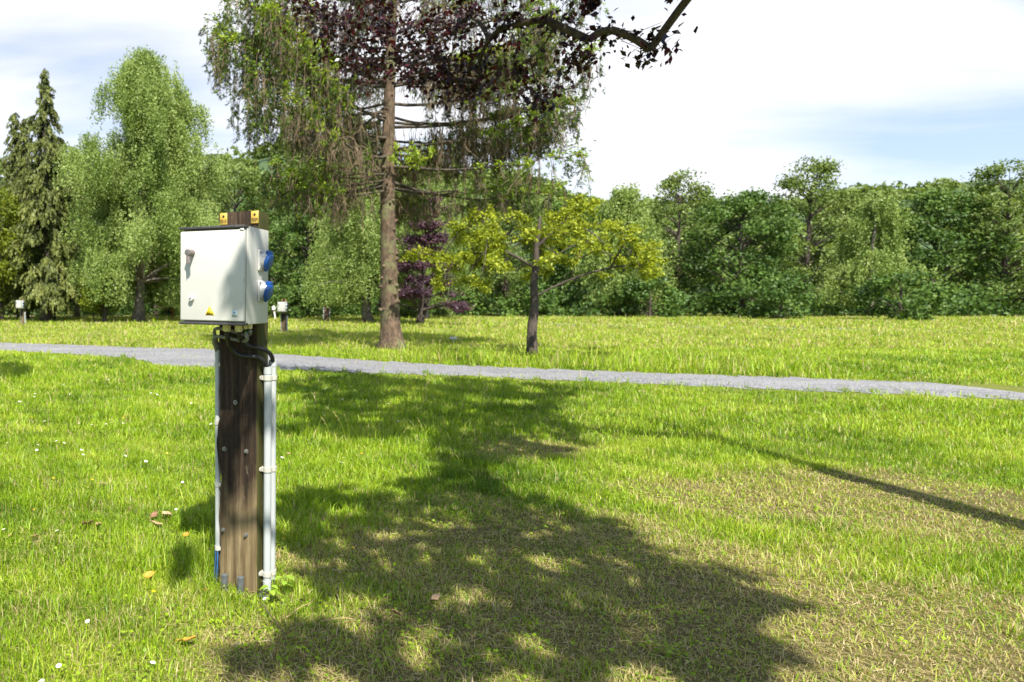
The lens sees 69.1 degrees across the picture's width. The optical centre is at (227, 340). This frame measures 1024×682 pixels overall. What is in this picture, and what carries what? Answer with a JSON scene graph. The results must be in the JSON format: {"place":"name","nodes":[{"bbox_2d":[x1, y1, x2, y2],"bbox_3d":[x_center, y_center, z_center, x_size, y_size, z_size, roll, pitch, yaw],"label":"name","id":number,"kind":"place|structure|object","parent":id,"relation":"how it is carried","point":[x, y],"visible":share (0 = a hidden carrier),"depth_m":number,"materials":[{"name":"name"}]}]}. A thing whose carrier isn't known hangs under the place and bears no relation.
{"place":"outdoors","nodes":[
{"label":"outdoors","id":0,"kind":"place"},
{"bbox_2d":[0,306,1023,681],"bbox_3d":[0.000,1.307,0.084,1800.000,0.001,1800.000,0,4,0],"label":"ground","id":1,"kind":"structure","parent":0,"point":[720,656],"depth_m":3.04,"materials":[{"name":"green plant"}]},
{"bbox_2d":[0,183,39,321],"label":"broadleaf tree","id":2,"kind":"object","parent":1,"relation":"on","point":[10,204],"visible":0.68,"depth_m":35.99,"materials":[{"name":"green plant"}]},
{"bbox_2d":[16,298,25,324],"bbox_3d":[-10.002,-1.206,32.194,0.346,1.739,0.415,2,4,25],"label":"electric pedestal","id":3,"kind":"object","parent":1,"relation":"on","point":[20,303],"visible":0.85,"depth_m":32.24,"materials":[{"name":"brown paint"}]},
{"bbox_2d":[16,300,20,307],"bbox_3d":[-10.094,-1.779,32.004,0.289,0.367,0.067,2,4,25],"label":"door","id":4,"kind":"structure","parent":3,"relation":"in","point":[18,302],"depth_m":32.01,"materials":[{"name":"grey paint"}]},
{"bbox_2d":[0,113,59,318],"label":"conifer tree","id":5,"kind":"object","parent":1,"relation":"on","point":[19,149],"visible":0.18,"depth_m":40.15,"materials":[{"name":"green plant"}]},
{"bbox_2d":[0,68,102,320],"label":"conifer tree","id":6,"kind":"object","parent":1,"relation":"on","point":[41,283],"visible":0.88,"depth_m":36.19,"materials":[{"name":"green plant"}]},
{"bbox_2d":[49,145,104,316],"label":"birch tree","id":7,"kind":"object","parent":1,"relation":"on","point":[77,312],"visible":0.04,"depth_m":43.51,"materials":[{"name":"green plant"}]},
{"bbox_2d":[76,265,123,322],"bbox_3d":[-6.763,-2.509,35.109,2.998,3.277,3.094,0,4,0],"label":"tree","id":8,"kind":"object","parent":1,"relation":"on","point":[88,304],"visible":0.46,"depth_m":34.63,"materials":[{"name":"green plant"}]},
{"bbox_2d":[49,45,239,320],"bbox_3d":[-4.728,-8.380,35.910,10.176,14.924,9.685,-3,5,-43],"label":"birch tree","id":9,"kind":"object","parent":1,"relation":"on","point":[154,149],"visible":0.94,"depth_m":34.59,"materials":[{"name":"green plant"}]},
{"bbox_2d":[143,571,154,577],"bbox_3d":[-0.368,1.084,3.074,0.069,0.010,0.043,-18,26,-4],"label":"dead leaf","id":10,"kind":"object","parent":1,"relation":"on","point":[149,574],"visible":0.94,"depth_m":3.08,"materials":[{"name":"yellow plant"}]},
{"bbox_2d":[150,510,156,517],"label":"dead leaf","id":11,"kind":"object","parent":1,"relation":"on","point":[153,514],"visible":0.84,"depth_m":3.92,"materials":[{"name":"brown plant"}]},
{"bbox_2d":[145,216,165,315],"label":"tree","id":12,"kind":"object","parent":1,"relation":"on","point":[154,312],"visible":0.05,"depth_m":49.04,"materials":[{"name":"green plant"}]},
{"bbox_2d":[154,303,178,316],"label":"shrub","id":13,"kind":"object","parent":1,"relation":"on","point":[167,313],"visible":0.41,"depth_m":47.83,"materials":[{"name":"green plant"}]},
{"bbox_2d":[162,511,172,515],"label":"dead leaf","id":14,"kind":"object","parent":1,"relation":"on","point":[165,513],"visible":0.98,"depth_m":3.95,"materials":[{"name":"beige plant"}]},
{"bbox_2d":[135,355,214,367],"bbox_3d":[-1.093,0.408,13.842,1.881,0.019,2.746,0,4,0],"label":"gravel apron","id":15,"kind":"object","parent":1,"relation":"on","point":[162,361],"visible":0.75,"depth_m":13.53,"materials":[{"name":"grey gravel"}]},
{"bbox_2d":[175,635,194,640],"bbox_3d":[-0.158,1.119,2.490,0.078,0.012,0.048,-9,-12,-8],"label":"dead leaf","id":16,"kind":"object","parent":1,"relation":"on","point":[187,638],"visible":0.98,"depth_m":2.50,"materials":[{"name":"yellow plant"}]},
{"bbox_2d":[221,573,227,591],"bbox_3d":[-0.011,1.114,2.975,0.031,0.137,0.030,0,4,0],"label":"pipe stub","id":17,"kind":"object","parent":1,"relation":"on","point":[224,576],"visible":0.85,"depth_m":2.96,"materials":[{"name":"grey plastic"}]},
{"bbox_2d":[179,210,276,596],"bbox_3d":[0.029,0.409,2.853,0.346,1.939,0.416,2,4,26],"label":"electric pedestal","id":18,"kind":"object","parent":1,"relation":"on","point":[226,284],"visible":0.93,"depth_m":2.91,"materials":[{"name":"brown wood"}]},
{"bbox_2d":[180,228,245,321],"bbox_3d":[-0.067,-0.263,2.663,0.292,0.367,0.068,2,4,26],"label":"door","id":19,"kind":"structure","parent":18,"relation":"in","point":[213,263],"depth_m":2.66,"materials":[{"name":"grey paint"}]},
{"bbox_2d":[197,161,274,254],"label":"tree","id":20,"kind":"object","parent":1,"relation":"on","point":[248,181],"visible":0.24,"depth_m":50.85,"materials":[{"name":"green plant"}]},
{"bbox_2d":[237,576,243,594],"bbox_3d":[0.059,1.114,2.940,0.031,0.141,0.030,0,4,0],"label":"pipe stub","id":21,"kind":"object","parent":1,"relation":"on","point":[240,581],"visible":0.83,"depth_m":2.93,"materials":[{"name":"grey plastic"}]},
{"bbox_2d":[237,190,301,296],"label":"tree","id":22,"kind":"object","parent":1,"relation":"on","point":[276,279],"visible":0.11,"depth_m":58.31,"materials":[{"name":"green plant"}]},
{"bbox_2d":[260,585,281,602],"bbox_3d":[0.191,1.093,2.855,0.080,0.095,0.074,2,4,32],"label":"nettle","id":23,"kind":"object","parent":1,"relation":"on","point":[272,592],"visible":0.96,"depth_m":2.85,"materials":[{"name":"green plant"}]},
{"bbox_2d":[260,602,285,635],"bbox_3d":[0.179,1.115,2.682,0.014,0.018,0.293,-1,4,-16],"label":"twig","id":24,"kind":"object","parent":1,"relation":"on","point":[272,617],"visible":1,"depth_m":2.66,"materials":[{"name":"brown wood"}]},
{"bbox_2d":[277,299,287,331],"bbox_3d":[2.160,-0.757,25.640,0.346,1.759,0.415,2,4,28],"label":"electric pedestal","id":25,"kind":"object","parent":1,"relation":"on","point":[282,306],"visible":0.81,"depth_m":25.68,"materials":[{"name":"brown paint"}]},
{"bbox_2d":[278,302,284,310],"bbox_3d":[2.058,-1.321,25.462,0.289,0.367,0.066,2,4,28],"label":"door","id":26,"kind":"structure","parent":25,"relation":"in","point":[281,305],"depth_m":25.46,"materials":[{"name":"grey paint"}]},
{"bbox_2d":[274,575,294,594],"bbox_3d":[0.251,1.083,2.929,0.088,0.105,0.070,0,4,0],"label":"nettle","id":27,"kind":"object","parent":1,"relation":"on","point":[284,582],"visible":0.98,"depth_m":2.92,"materials":[{"name":"green plant"}]},
{"bbox_2d":[268,283,318,318],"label":"shrub","id":28,"kind":"object","parent":1,"relation":"on","point":[294,311],"visible":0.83,"depth_m":41.50,"materials":[{"name":"green plant"}]},
{"bbox_2d":[287,597,315,616],"bbox_3d":[0.316,1.108,2.766,0.020,0.020,0.224,3,5,40],"label":"twig","id":29,"kind":"object","parent":1,"relation":"on","point":[300,607],"visible":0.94,"depth_m":2.75,"materials":[{"name":"beige wood"}]},
{"bbox_2d":[268,206,355,316],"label":"tree","id":30,"kind":"object","parent":1,"relation":"on","point":[294,276],"visible":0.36,"depth_m":44.35,"materials":[{"name":"green plant"}]},
{"bbox_2d":[276,200,355,315],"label":"tree","id":31,"kind":"object","parent":1,"relation":"on","point":[295,254],"visible":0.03,"depth_m":49.53,"materials":[{"name":"green plant"}]},
{"bbox_2d":[323,305,329,320],"bbox_3d":[5.499,-1.405,36.739,0.400,1.133,0.268,0,4,0],"label":"stake","id":32,"kind":"object","parent":1,"relation":"on","point":[326,312],"visible":0.55,"depth_m":36.62,"materials":[{"name":"brown wood"}]},
{"bbox_2d":[329,221,377,313],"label":"tree","id":33,"kind":"object","parent":1,"relation":"on","point":[357,266],"visible":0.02,"depth_m":55.14,"materials":[{"name":"green plant"}]},
{"bbox_2d":[298,143,446,322],"bbox_3d":[7.604,-6.096,35.582,7.773,10.490,7.443,0,4,0],"label":"birch tree","id":34,"kind":"object","parent":1,"relation":"on","point":[343,282],"visible":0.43,"depth_m":34.60,"materials":[{"name":"green plant"}]},
{"bbox_2d":[198,0,609,348],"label":"spruce tree","id":35,"kind":"object","parent":1,"relation":"on","point":[336,125],"visible":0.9,"depth_m":15.68,"materials":[{"name":"green plant"}]},
{"bbox_2d":[399,302,418,317],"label":"shrub","id":36,"kind":"object","parent":1,"relation":"on","point":[405,312],"visible":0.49,"depth_m":42.76,"materials":[{"name":"green plant"}]},
{"bbox_2d":[356,146,486,318],"bbox_3d":[11.934,-6.723,40.909,7.349,10.944,7.994,-1,4,-19],"label":"birch tree","id":37,"kind":"object","parent":1,"relation":"on","point":[449,230],"visible":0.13,"depth_m":39.54,"materials":[{"name":"green plant"}]},
{"bbox_2d":[375,189,475,323],"bbox_3d":[9.651,-3.986,32.373,4.423,6.670,5.016,0,4,0],"label":"purple tree","id":38,"kind":"object","parent":1,"relation":"on","point":[429,237],"visible":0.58,"depth_m":31.44,"materials":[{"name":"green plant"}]},
{"bbox_2d":[430,593,439,599],"bbox_3d":[0.889,1.099,2.841,0.057,0.010,0.035,-24,22,-20],"label":"dead leaf","id":39,"kind":"object","parent":1,"relation":"on","point":[434,597],"visible":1,"depth_m":2.85,"materials":[{"name":"brown plant"}]},
{"bbox_2d":[429,295,453,317],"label":"shrub","id":40,"kind":"object","parent":1,"relation":"on","point":[440,311],"visible":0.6,"depth_m":44.90,"materials":[{"name":"green plant"}]},
{"bbox_2d":[432,223,483,314],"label":"tree","id":41,"kind":"object","parent":1,"relation":"on","point":[477,290],"visible":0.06,"depth_m":52.39,"materials":[{"name":"green plant"}]},
{"bbox_2d":[444,287,480,313],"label":"shrub","id":42,"kind":"object","parent":1,"relation":"on","point":[464,298],"visible":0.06,"depth_m":53.17,"materials":[{"name":"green plant"}]},
{"bbox_2d":[279,0,697,127],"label":"copper plum tree","id":43,"kind":"object","parent":1,"relation":"on","point":[554,24],"visible":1,"depth_m":7.55,"materials":[{"name":"purple plant"}]},
{"bbox_2d":[462,166,551,315],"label":"tree","id":44,"kind":"object","parent":1,"relation":"on","point":[505,280],"visible":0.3,"depth_m":48.92,"materials":[{"name":"green plant"}]},
{"bbox_2d":[3,279,1023,316],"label":"undergrowth","id":45,"kind":"object","parent":1,"relation":"on","point":[834,310],"visible":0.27,"depth_m":48.45,"materials":[{"name":"green plant"}]},
{"bbox_2d":[498,280,563,316],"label":"shrub","id":46,"kind":"object","parent":1,"relation":"on","point":[547,307],"visible":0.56,"depth_m":47.30,"materials":[{"name":"green plant"}]},
{"bbox_2d":[399,191,668,355],"bbox_3d":[6.561,-1.430,14.740,5.299,3.700,6.310,3,5,38],"label":"golden tree","id":47,"kind":"object","parent":1,"relation":"on","point":[644,259],"visible":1,"depth_m":14.32,"materials":[{"name":"yellow plant"}]},
{"bbox_2d":[514,200,617,313],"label":"tree","id":48,"kind":"object","parent":1,"relation":"on","point":[562,270],"visible":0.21,"depth_m":54.00,"materials":[{"name":"green plant"}]},
{"bbox_2d":[571,182,678,316],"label":"tree","id":49,"kind":"object","parent":1,"relation":"on","point":[622,203],"visible":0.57,"depth_m":46.81,"materials":[{"name":"green plant"}]},
{"bbox_2d":[606,271,690,317],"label":"shrub","id":50,"kind":"object","parent":1,"relation":"on","point":[639,307],"visible":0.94,"depth_m":45.11,"materials":[{"name":"green plant"}]},
{"bbox_2d":[640,167,729,307],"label":"tree","id":51,"kind":"object","parent":1,"relation":"on","point":[673,182],"visible":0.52,"depth_m":52.84,"materials":[{"name":"green plant"}]},
{"bbox_2d":[668,186,811,316],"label":"tree","id":52,"kind":"object","parent":1,"relation":"on","point":[756,269],"visible":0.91,"depth_m":47.14,"materials":[{"name":"green plant"}]},
{"bbox_2d":[735,272,822,318],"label":"shrub","id":53,"kind":"object","parent":1,"relation":"on","point":[779,290],"visible":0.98,"depth_m":40.52,"materials":[{"name":"green plant"}]},
{"bbox_2d":[756,155,864,312],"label":"tree","id":54,"kind":"object","parent":1,"relation":"on","point":[826,168],"visible":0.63,"depth_m":53.64,"materials":[{"name":"green plant"}]},
{"bbox_2d":[817,188,941,316],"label":"tree","id":55,"kind":"object","parent":1,"relation":"on","point":[864,245],"visible":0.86,"depth_m":46.46,"materials":[{"name":"green plant"}]},
{"bbox_2d":[846,266,956,320],"bbox_3d":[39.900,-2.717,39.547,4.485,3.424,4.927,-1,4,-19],"label":"shrub","id":56,"kind":"object","parent":1,"relation":"on","point":[869,293],"visible":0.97,"depth_m":39.02,"materials":[{"name":"green plant"}]},
{"bbox_2d":[875,185,1023,315],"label":"tree","id":57,"kind":"object","parent":1,"relation":"on","point":[935,203],"visible":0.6,"depth_m":49.85,"materials":[{"name":"green plant"}]},
{"bbox_2d":[938,158,1023,315],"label":"tree","id":58,"kind":"object","parent":1,"relation":"on","point":[989,173],"visible":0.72,"depth_m":49.17,"materials":[{"name":"green plant"}]},
{"bbox_2d":[0,342,1023,399],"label":"gravel path","id":59,"kind":"structure","parent":0,"point":[698,380],"depth_m":11.41,"materials":[{"name":"grey gravel"}]},
{"bbox_2d":[0,155,1023,300],"bbox_3d":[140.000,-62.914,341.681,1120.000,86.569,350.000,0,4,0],"label":"hill","id":60,"kind":"structure","parent":0,"point":[262,163],"depth_m":315.42,"materials":[{"name":"green plant"}]},
{"bbox_2d":[0,136,1023,295],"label":"hillside wood","id":61,"kind":"object","parent":60,"relation":"on","point":[885,189],"visible":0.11,"depth_m":309.88,"materials":[{"name":"green plant"}]},
{"bbox_2d":[0,0,1023,203],"label":"sky","id":62,"kind":"structure","parent":0,"point":[909,92],"materials":[{"name":"white"}]}
]}

